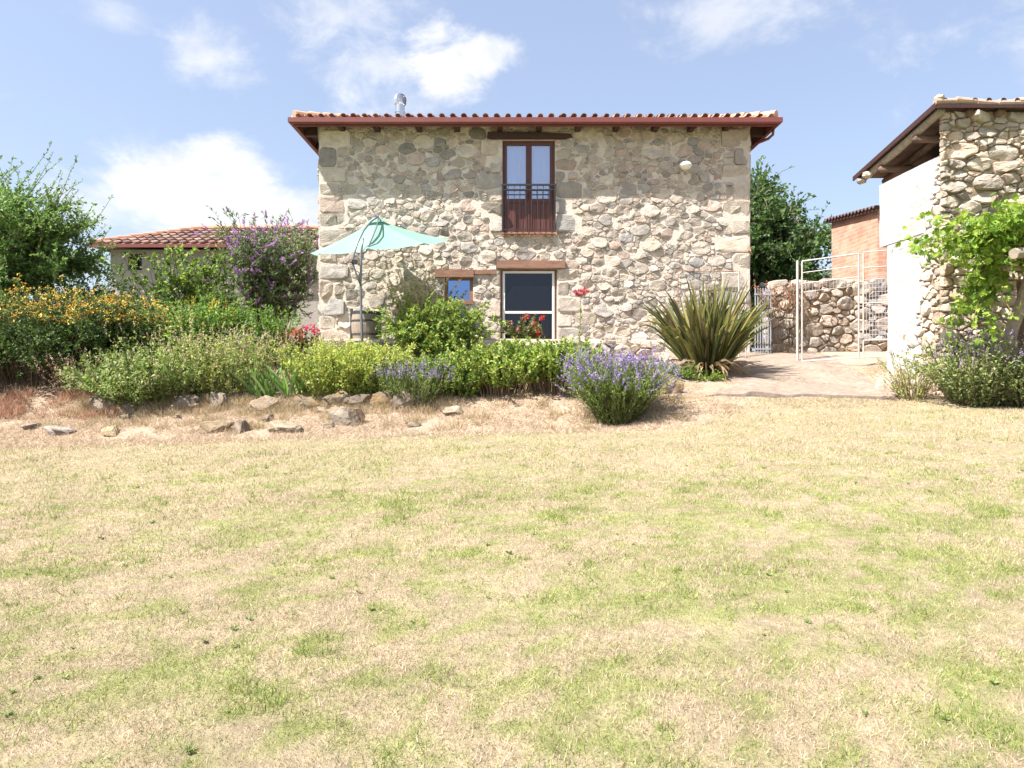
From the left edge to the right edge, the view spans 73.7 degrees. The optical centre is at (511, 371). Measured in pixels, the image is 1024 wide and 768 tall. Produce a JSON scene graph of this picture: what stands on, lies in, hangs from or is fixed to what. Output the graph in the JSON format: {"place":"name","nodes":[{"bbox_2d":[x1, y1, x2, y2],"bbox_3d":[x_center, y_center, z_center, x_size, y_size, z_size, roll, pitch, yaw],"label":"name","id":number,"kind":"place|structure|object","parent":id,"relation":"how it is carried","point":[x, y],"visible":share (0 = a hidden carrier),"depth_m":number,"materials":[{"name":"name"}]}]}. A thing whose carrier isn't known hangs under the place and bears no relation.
{"place":"outdoors","nodes":[
{"label":"outdoors","id":0,"kind":"place"},
{"bbox_2d":[0,383,130,419],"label":"red brown grass","id":1,"kind":"structure","parent":0,"point":[8,412],"depth_m":12.31,"materials":[{"name":"brown plant"}]},
{"bbox_2d":[0,387,745,449],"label":"dry grass","id":2,"kind":"structure","parent":0,"point":[643,425],"depth_m":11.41,"materials":[{"name":"beige plant"}]},
{"bbox_2d":[0,338,1023,767],"bbox_3d":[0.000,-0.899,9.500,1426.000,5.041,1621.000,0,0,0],"label":"ground","id":3,"kind":"structure","parent":0,"point":[470,608],"depth_m":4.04,"materials":[{"name":"beige plant"}]},
{"bbox_2d":[21,423,40,429],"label":"rock","id":4,"kind":"object","parent":3,"relation":"on","point":[29,426],"visible":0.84,"depth_m":11.38,"materials":[{"name":"stone"}]},
{"bbox_2d":[0,280,76,383],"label":"flowering bush","id":5,"kind":"object","parent":3,"relation":"on","point":[4,320],"visible":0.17,"depth_m":13.54,"materials":[{"name":"green plant"}]},
{"bbox_2d":[43,425,76,435],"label":"rock","id":6,"kind":"object","parent":3,"relation":"on","point":[54,429],"visible":0.83,"depth_m":11.16,"materials":[{"name":"stone"}]},
{"bbox_2d":[0,141,122,305],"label":"leafy tree","id":7,"kind":"object","parent":3,"relation":"on","point":[32,248],"visible":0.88,"depth_m":16.19,"materials":[{"name":"green plant"}]},
{"bbox_2d":[0,273,168,392],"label":"flowering bush","id":8,"kind":"object","parent":3,"relation":"on","point":[30,346],"visible":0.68,"depth_m":13.05,"materials":[{"name":"green plant"}]},
{"bbox_2d":[25,344,149,396],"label":"dry perennial","id":9,"kind":"object","parent":3,"relation":"on","point":[60,378],"visible":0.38,"depth_m":12.67,"materials":[{"name":"green plant"}]},
{"bbox_2d":[1,265,178,362],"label":"flowering bush","id":10,"kind":"object","parent":3,"relation":"on","point":[78,284],"visible":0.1,"depth_m":16.01,"materials":[{"name":"green plant"}]},
{"bbox_2d":[11,288,169,381],"bbox_3d":[-8.421,-0.731,13.753,2.713,2.052,2.416,0,0,-28],"label":"flowering bush","id":11,"kind":"object","parent":3,"relation":"on","point":[103,338],"visible":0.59,"depth_m":13.37,"materials":[{"name":"green plant"}]},
{"bbox_2d":[89,395,116,410],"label":"rock","id":12,"kind":"object","parent":3,"relation":"on","point":[95,400],"visible":0.42,"depth_m":12.24,"materials":[{"name":"stone"}]},
{"bbox_2d":[101,425,117,436],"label":"rock","id":13,"kind":"object","parent":3,"relation":"on","point":[108,431],"visible":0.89,"depth_m":11.12,"materials":[{"name":"stone"}]},
{"bbox_2d":[117,414,131,419],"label":"rock","id":14,"kind":"object","parent":3,"relation":"on","point":[122,415],"visible":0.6,"depth_m":11.95,"materials":[{"name":"stone"}]},
{"bbox_2d":[115,402,136,413],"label":"rock","id":15,"kind":"object","parent":3,"relation":"on","point":[128,406],"visible":0.54,"depth_m":12.21,"materials":[{"name":"stone"}]},
{"bbox_2d":[55,343,209,406],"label":"sage bush","id":16,"kind":"object","parent":3,"relation":"on","point":[108,387],"visible":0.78,"depth_m":12.26,"materials":[{"name":"green plant"}]},
{"bbox_2d":[62,291,209,368],"bbox_3d":[-7.796,-0.761,14.338,2.766,1.912,2.012,0,0,-17],"label":"perennial clump","id":17,"kind":"object","parent":3,"relation":"on","point":[156,329],"visible":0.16,"depth_m":14.01,"materials":[{"name":"green plant"}]},
{"bbox_2d":[95,242,247,328],"bbox_3d":[-8.249,-2.076,17.221,3.430,2.697,3.100,0,0,0],"label":"fruit shrub","id":18,"kind":"object","parent":3,"relation":"on","point":[188,288],"visible":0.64,"depth_m":16.80,"materials":[{"name":"green plant"}]},
{"bbox_2d":[85,313,266,406],"bbox_3d":[-6.567,-0.249,13.189,3.368,1.830,2.958,0,0,0],"label":"dry perennial","id":19,"kind":"object","parent":3,"relation":"on","point":[141,350],"visible":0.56,"depth_m":12.75,"materials":[{"name":"green plant"}]},
{"bbox_2d":[167,394,199,410],"bbox_3d":[-5.968,0.627,12.419,0.562,0.443,0.247,0,0,-7],"label":"rock","id":20,"kind":"object","parent":3,"relation":"on","point":[190,398],"visible":0.64,"depth_m":12.35,"materials":[{"name":"stone"}]},
{"bbox_2d":[127,296,250,358],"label":"perennial clump","id":21,"kind":"object","parent":3,"relation":"on","point":[177,318],"visible":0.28,"depth_m":14.20,"materials":[{"name":"green plant"}]},
{"bbox_2d":[140,297,249,359],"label":"green bush","id":22,"kind":"object","parent":3,"relation":"on","point":[211,319],"visible":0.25,"depth_m":14.30,"materials":[{"name":"green plant"}]},
{"bbox_2d":[87,225,318,337],"bbox_3d":[-8.748,-2.844,24.465,9.895,4.888,5.170,0,0,0],"label":"farm annex","id":23,"kind":"object","parent":3,"relation":"on","point":[157,242],"visible":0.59,"depth_m":22.45,"materials":[{"name":"beige stone"}]},
{"bbox_2d":[130,254,141,269],"bbox_3d":[-12.397,-3.625,22.635,0.459,0.550,0.130,0,0,0],"label":"window","id":24,"kind":"structure","parent":23,"relation":"in","point":[139,263],"depth_m":22.63,"materials":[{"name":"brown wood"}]},
{"bbox_2d":[196,419,234,433],"bbox_3d":[-4.946,0.934,11.405,0.621,0.293,0.316,0,0,-23],"label":"rock","id":25,"kind":"object","parent":3,"relation":"on","point":[218,426],"visible":0.79,"depth_m":11.29,"materials":[{"name":"stone"}]},
{"bbox_2d":[210,392,225,409],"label":"rock","id":26,"kind":"object","parent":3,"relation":"on","point":[219,398],"visible":0.73,"depth_m":12.33,"materials":[{"name":"stone"}]},
{"bbox_2d":[151,319,294,396],"bbox_3d":[-5.491,-0.252,13.289,2.353,1.599,2.237,0,0,17],"label":"dry perennial","id":27,"kind":"object","parent":3,"relation":"on","point":[214,387],"visible":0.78,"depth_m":12.74,"materials":[{"name":"green plant"}]},
{"bbox_2d":[193,284,259,335],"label":"mixed shrub","id":28,"kind":"object","parent":3,"relation":"on","point":[223,297],"visible":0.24,"depth_m":15.98,"materials":[{"name":"green plant"}]},
{"bbox_2d":[233,419,249,433],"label":"rock","id":29,"kind":"object","parent":3,"relation":"on","point":[240,425],"visible":0.85,"depth_m":11.29,"materials":[{"name":"stone"}]},
{"bbox_2d":[193,205,318,336],"bbox_3d":[-6.290,-2.525,17.793,3.337,3.578,3.543,0,0,0],"label":"butterfly bush","id":30,"kind":"object","parent":3,"relation":"on","point":[269,278],"visible":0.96,"depth_m":17.43,"materials":[{"name":"green plant"}]},
{"bbox_2d":[217,304,308,364],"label":"green bush","id":31,"kind":"object","parent":3,"relation":"on","point":[271,324],"visible":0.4,"depth_m":14.75,"materials":[{"name":"green plant"}]},
{"bbox_2d":[249,395,282,410],"bbox_3d":[-4.475,0.576,12.382,0.664,0.309,0.330,0,0,0],"label":"rock","id":32,"kind":"object","parent":3,"relation":"on","point":[268,401],"visible":0.63,"depth_m":12.30,"materials":[{"name":"stone"}]},
{"bbox_2d":[262,414,273,421],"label":"rock","id":33,"kind":"object","parent":3,"relation":"on","point":[268,417],"visible":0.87,"depth_m":11.83,"materials":[{"name":"stone"}]},
{"bbox_2d":[231,354,318,397],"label":"iris clump","id":34,"kind":"object","parent":3,"relation":"on","point":[257,388],"visible":0.78,"depth_m":12.61,"materials":[{"name":"green plant"}]},
{"bbox_2d":[205,326,350,380],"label":"dry perennial","id":35,"kind":"object","parent":3,"relation":"on","point":[279,362],"visible":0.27,"depth_m":13.84,"materials":[{"name":"green plant"}]},
{"bbox_2d":[267,422,303,432],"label":"rock","id":36,"kind":"object","parent":3,"relation":"on","point":[292,427],"visible":0.79,"depth_m":11.18,"materials":[{"name":"stone"}]},
{"bbox_2d":[275,328,304,358],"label":"geranium","id":37,"kind":"object","parent":3,"relation":"on","point":[295,339],"visible":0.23,"depth_m":15.01,"materials":[{"name":"green plant"}]},
{"bbox_2d":[290,394,317,407],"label":"rock","id":38,"kind":"object","parent":3,"relation":"on","point":[302,399],"visible":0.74,"depth_m":12.36,"materials":[{"name":"stone"}]},
{"bbox_2d":[294,324,320,352],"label":"geranium","id":39,"kind":"object","parent":3,"relation":"on","point":[311,337],"visible":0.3,"depth_m":15.21,"materials":[{"name":"pink plant"}]},
{"bbox_2d":[314,406,325,412],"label":"rock","id":40,"kind":"object","parent":3,"relation":"on","point":[322,408],"visible":0.58,"depth_m":12.21,"materials":[{"name":"stone"}]},
{"bbox_2d":[276,335,380,397],"bbox_3d":[-3.474,-0.082,12.970,1.957,1.272,1.888,0,0,-8],"label":"goldenrod","id":41,"kind":"object","parent":3,"relation":"on","point":[328,383],"visible":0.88,"depth_m":12.64,"materials":[{"name":"green plant"}]},
{"bbox_2d":[322,421,335,427],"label":"rock","id":42,"kind":"object","parent":3,"relation":"on","point":[330,424],"visible":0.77,"depth_m":11.36,"materials":[{"name":"stone"}]},
{"bbox_2d":[325,406,338,413],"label":"rock","id":43,"kind":"object","parent":3,"relation":"on","point":[335,407],"visible":0.25,"depth_m":12.06,"materials":[{"name":"stone"}]},
{"bbox_2d":[322,391,348,408],"bbox_3d":[-3.206,0.543,12.455,0.520,0.405,0.288,0,0,0],"label":"rock","id":44,"kind":"object","parent":3,"relation":"on","point":[334,398],"visible":0.69,"depth_m":12.35,"materials":[{"name":"stone"}]},
{"bbox_2d":[278,335,402,376],"bbox_3d":[-3.617,-0.333,14.498,2.804,1.069,2.420,0,0,0],"label":"goldenrod","id":45,"kind":"object","parent":3,"relation":"on","point":[340,345],"visible":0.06,"depth_m":14.76,"materials":[{"name":"green plant"}]},
{"bbox_2d":[328,406,364,425],"bbox_3d":[-2.811,0.802,11.617,0.590,0.439,0.279,0,0,0],"label":"rock","id":46,"kind":"object","parent":3,"relation":"on","point":[340,415],"visible":0.81,"depth_m":11.55,"materials":[{"name":"stone"}]},
{"bbox_2d":[344,394,371,406],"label":"rock","id":47,"kind":"object","parent":3,"relation":"on","point":[363,398],"visible":0.74,"depth_m":12.36,"materials":[{"name":"stone"}]},
{"bbox_2d":[350,308,381,338],"bbox_3d":[-3.516,-1.144,16.450,0.730,0.760,0.700,0,0,0],"label":"barrel planter","id":48,"kind":"object","parent":3,"relation":"on","point":[369,327],"visible":0.75,"depth_m":16.18,"materials":[{"name":"brown wood"}]},
{"bbox_2d":[316,338,430,395],"bbox_3d":[-2.692,-0.073,13.178,2.108,1.226,1.881,0,0,-27],"label":"goldenrod","id":49,"kind":"object","parent":3,"relation":"on","point":[371,384],"visible":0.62,"depth_m":12.81,"materials":[{"name":"green plant"}]},
{"bbox_2d":[311,214,448,355],"bbox_3d":[-2.957,-1.554,15.300,2.856,3.910,2.897,0,0,-24],"label":"garden parasol","id":50,"kind":"object","parent":3,"relation":"on","point":[376,232],"visible":0.96,"depth_m":14.47,"materials":[{"name":"fabric"}]},
{"bbox_2d":[369,390,396,405],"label":"rock","id":51,"kind":"object","parent":3,"relation":"on","point":[375,400],"visible":0.56,"depth_m":12.39,"materials":[{"name":"stone"}]},
{"bbox_2d":[390,391,418,408],"bbox_3d":[-1.927,0.570,12.382,0.548,0.473,0.246,0,0,-5],"label":"rock","id":52,"kind":"object","parent":3,"relation":"on","point":[404,401],"visible":0.69,"depth_m":12.28,"materials":[{"name":"stone"}]},
{"bbox_2d":[407,422,420,426],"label":"rock","id":53,"kind":"object","parent":3,"relation":"on","point":[412,424],"visible":0.92,"depth_m":11.49,"materials":[{"name":"stone"}]},
{"bbox_2d":[373,354,465,406],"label":"lavender","id":54,"kind":"object","parent":3,"relation":"on","point":[409,383],"visible":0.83,"depth_m":12.37,"materials":[{"name":"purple plant"}]},
{"bbox_2d":[383,265,467,325],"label":"feathery shrub","id":55,"kind":"object","parent":3,"relation":"on","point":[416,298],"visible":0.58,"depth_m":15.55,"materials":[{"name":"green plant"}]},
{"bbox_2d":[364,292,505,361],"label":"leafy shrub","id":56,"kind":"object","parent":3,"relation":"on","point":[426,332],"visible":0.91,"depth_m":14.12,"materials":[{"name":"green plant"}]},
{"bbox_2d":[223,336,651,361],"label":"terrace wall","id":57,"kind":"structure","parent":3,"relation":"on","point":[626,344],"depth_m":15.63,"materials":[{"name":"stone"}]},
{"bbox_2d":[402,350,502,398],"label":"hedge","id":58,"kind":"object","parent":3,"relation":"on","point":[469,388],"visible":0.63,"depth_m":12.62,"materials":[{"name":"green plant"}]},
{"bbox_2d":[442,405,463,415],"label":"rock","id":59,"kind":"object","parent":3,"relation":"on","point":[447,411],"visible":0.8,"depth_m":12.03,"materials":[{"name":"stone"}]},
{"bbox_2d":[436,334,558,397],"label":"hedge","id":60,"kind":"object","parent":3,"relation":"on","point":[501,379],"visible":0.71,"depth_m":12.73,"materials":[{"name":"green plant"}]},
{"bbox_2d":[1,431,1023,752],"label":"lawn weeds","id":61,"kind":"object","parent":3,"relation":"on","point":[191,747],"visible":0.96,"depth_m":3.86,"materials":[{"name":"green plant"}]},
{"bbox_2d":[499,313,544,338],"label":"geranium","id":62,"kind":"object","parent":3,"relation":"on","point":[524,332],"visible":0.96,"depth_m":16.18,"materials":[{"name":"red plant"}]},
{"bbox_2d":[288,93,782,352],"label":"stone house","id":63,"kind":"structure","parent":3,"relation":"on","point":[623,218],"depth_m":16.98,"materials":[{"name":"stone"}]},
{"bbox_2d":[445,278,472,303],"bbox_3d":[-1.320,-2.020,17.035,0.700,0.660,0.170,0,0,0],"label":"small window","id":64,"kind":"structure","parent":63,"relation":"in","point":[466,284],"depth_m":17.07,"materials":[{"name":"blue glass"}]},
{"bbox_2d":[502,141,554,231],"bbox_3d":[0.415,-4.620,17.127,1.310,2.320,0.237,0,0,0],"label":"french door","id":65,"kind":"structure","parent":63,"relation":"in","point":[523,162],"depth_m":17.09,"materials":[{"name":"brown wood"}]},
{"bbox_2d":[500,269,556,338],"bbox_3d":[0.415,-1.635,17.185,1.410,1.870,0.269,0,0,0],"label":"patio door","id":66,"kind":"structure","parent":63,"relation":"in","point":[521,300],"depth_m":17.29,"materials":[{"name":"white glass"}]},
{"bbox_2d":[679,158,691,169],"bbox_3d":[4.268,-5.142,16.841,0.320,0.340,0.358,0,0,0],"label":"wall lamp","id":67,"kind":"object","parent":63,"relation":"attached to","point":[684,164],"visible":1,"depth_m":16.71,"materials":[{"name":"glass"}]},
{"bbox_2d":[488,336,603,396],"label":"hedge","id":68,"kind":"object","parent":3,"relation":"on","point":[553,371],"visible":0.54,"depth_m":12.91,"materials":[{"name":"green plant"}]},
{"bbox_2d":[572,287,589,345],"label":"hollyhock","id":69,"kind":"object","parent":3,"relation":"on","point":[578,291],"visible":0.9,"depth_m":14.92,"materials":[{"name":"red plant"}]},
{"bbox_2d":[574,344,618,374],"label":"weed clump","id":70,"kind":"object","parent":3,"relation":"on","point":[603,353],"visible":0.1,"depth_m":13.92,"materials":[{"name":"green plant"}]},
{"bbox_2d":[555,345,686,425],"bbox_3d":[1.879,0.224,11.833,2.389,1.436,2.288,0,0,0],"label":"lavender","id":71,"kind":"object","parent":3,"relation":"on","point":[621,392],"visible":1,"depth_m":11.44,"materials":[{"name":"purple plant"}]},
{"bbox_2d":[594,336,678,367],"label":"dry stalks","id":72,"kind":"object","parent":3,"relation":"on","point":[646,358],"visible":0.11,"depth_m":15.43,"materials":[{"name":"beige plant"}]},
{"bbox_2d":[651,370,683,393],"bbox_3d":[2.828,0.349,12.916,0.815,0.789,0.357,0,0,0],"label":"rock","id":73,"kind":"object","parent":3,"relation":"on","point":[679,385],"visible":0.21,"depth_m":12.81,"materials":[{"name":"stone"}]},
{"bbox_2d":[646,358,702,378],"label":"weed clump","id":74,"kind":"object","parent":3,"relation":"on","point":[689,370],"visible":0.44,"depth_m":13.95,"materials":[{"name":"green plant"}]},
{"bbox_2d":[684,369,726,381],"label":"weed clump","id":75,"kind":"object","parent":3,"relation":"on","point":[714,376],"visible":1,"depth_m":13.78,"materials":[{"name":"green plant"}]},
{"bbox_2d":[639,273,774,380],"bbox_3d":[4.141,-0.943,14.659,2.776,2.453,2.710,0,0,27],"label":"flax plant","id":76,"kind":"object","parent":3,"relation":"on","point":[708,338],"visible":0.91,"depth_m":14.21,"materials":[{"name":"green plant"}]},
{"bbox_2d":[678,270,745,356],"bbox_3d":[4.770,-1.340,16.300,1.635,2.180,0.044,0,0,0],"label":"wire panel","id":77,"kind":"object","parent":3,"relation":"on","point":[725,293],"visible":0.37,"depth_m":16.29,"materials":[{"name":"metal"}]},
{"bbox_2d":[754,288,771,352],"bbox_3d":[6.210,-1.230,16.900,0.420,1.700,0.030,0,0,0],"label":"iron railing","id":78,"kind":"object","parent":3,"relation":"on","point":[763,348],"visible":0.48,"depth_m":16.89,"materials":[{"name":"grey metal"}]},
{"bbox_2d":[750,155,831,350],"bbox_3d":[9.887,-4.972,29.294,10.312,8.822,10.196,0,0,-15],"label":"broadleaf tree","id":79,"kind":"object","parent":3,"relation":"on","point":[781,244],"visible":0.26,"depth_m":26.76,"materials":[{"name":"green plant"}]},
{"bbox_2d":[649,366,967,409],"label":"sparse grass","id":80,"kind":"structure","parent":3,"relation":"on","point":[876,371],"depth_m":12.36,"materials":[{"name":"beige plant"}]},
{"bbox_2d":[756,278,887,351],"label":"garden wall","id":81,"kind":"structure","parent":3,"relation":"on","point":[830,324],"depth_m":17.17,"materials":[{"name":"stone"}]},
{"bbox_2d":[754,280,820,352],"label":"creeper","id":82,"kind":"object","parent":81,"relation":"attached to","point":[792,301],"visible":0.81,"depth_m":16.89,"materials":[{"name":"green plant"}]},
{"bbox_2d":[796,250,887,360],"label":"steel gate","id":83,"kind":"structure","parent":3,"relation":"on","point":[860,335],"depth_m":15.35,"materials":[{"name":"grey metal"}]},
{"bbox_2d":[824,205,886,281],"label":"brick shed","id":84,"kind":"structure","parent":3,"relation":"on","point":[856,231],"depth_m":18.78,"materials":[{"name":"orange brick"}]},
{"bbox_2d":[885,391,902,397],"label":"rock","id":85,"kind":"object","parent":3,"relation":"on","point":[891,394],"visible":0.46,"depth_m":12.43,"materials":[{"name":"stone"}]},
{"bbox_2d":[875,368,913,390],"bbox_3d":[7.344,0.218,13.110,0.739,0.604,0.364,0,0,0],"label":"rock","id":86,"kind":"object","parent":3,"relation":"on","point":[880,384],"visible":0.35,"depth_m":13.03,"materials":[{"name":"stone"}]},
{"bbox_2d":[876,348,949,400],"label":"yellow weed","id":87,"kind":"object","parent":3,"relation":"on","point":[916,388],"visible":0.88,"depth_m":12.24,"materials":[{"name":"green plant"}]},
{"bbox_2d":[853,94,1023,395],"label":"stone barn","id":88,"kind":"structure","parent":3,"relation":"on","point":[942,155],"depth_m":12.61,"materials":[{"name":"white paint"}]},
{"bbox_2d":[1016,282,1023,353],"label":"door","id":89,"kind":"structure","parent":88,"relation":"in","point":[1021,330],"depth_m":12.90,"materials":[{"name":"brown wood"}]},
{"bbox_2d":[889,327,1023,407],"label":"catmint","id":90,"kind":"object","parent":3,"relation":"on","point":[962,388],"visible":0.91,"depth_m":11.67,"materials":[{"name":"green plant"}]},
{"bbox_2d":[943,326,1023,407],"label":"catmint","id":91,"kind":"object","parent":3,"relation":"on","point":[1015,397],"visible":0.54,"depth_m":11.58,"materials":[{"name":"green plant"}]},
{"bbox_2d":[979,247,1023,390],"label":"log pergola","id":92,"kind":"object","parent":3,"relation":"on","point":[1016,253],"visible":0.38,"depth_m":11.74,"materials":[{"name":"grey wood"}]},
{"bbox_2d":[891,184,1023,393],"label":"grape vine","id":93,"kind":"object","parent":92,"relation":"hanging from","point":[991,240],"visible":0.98,"depth_m":11.20,"materials":[{"name":"green plant"}]},
{"bbox_2d":[0,0,1023,350],"label":"sky","id":94,"kind":"structure","parent":0,"point":[170,110],"materials":[{"name":"blue"}]},
{"bbox_2d":[666,352,906,399],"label":"path","id":95,"kind":"structure","parent":0,"point":[768,365],"depth_m":13.98,"materials":[{"name":"beige concrete"}]}
]}

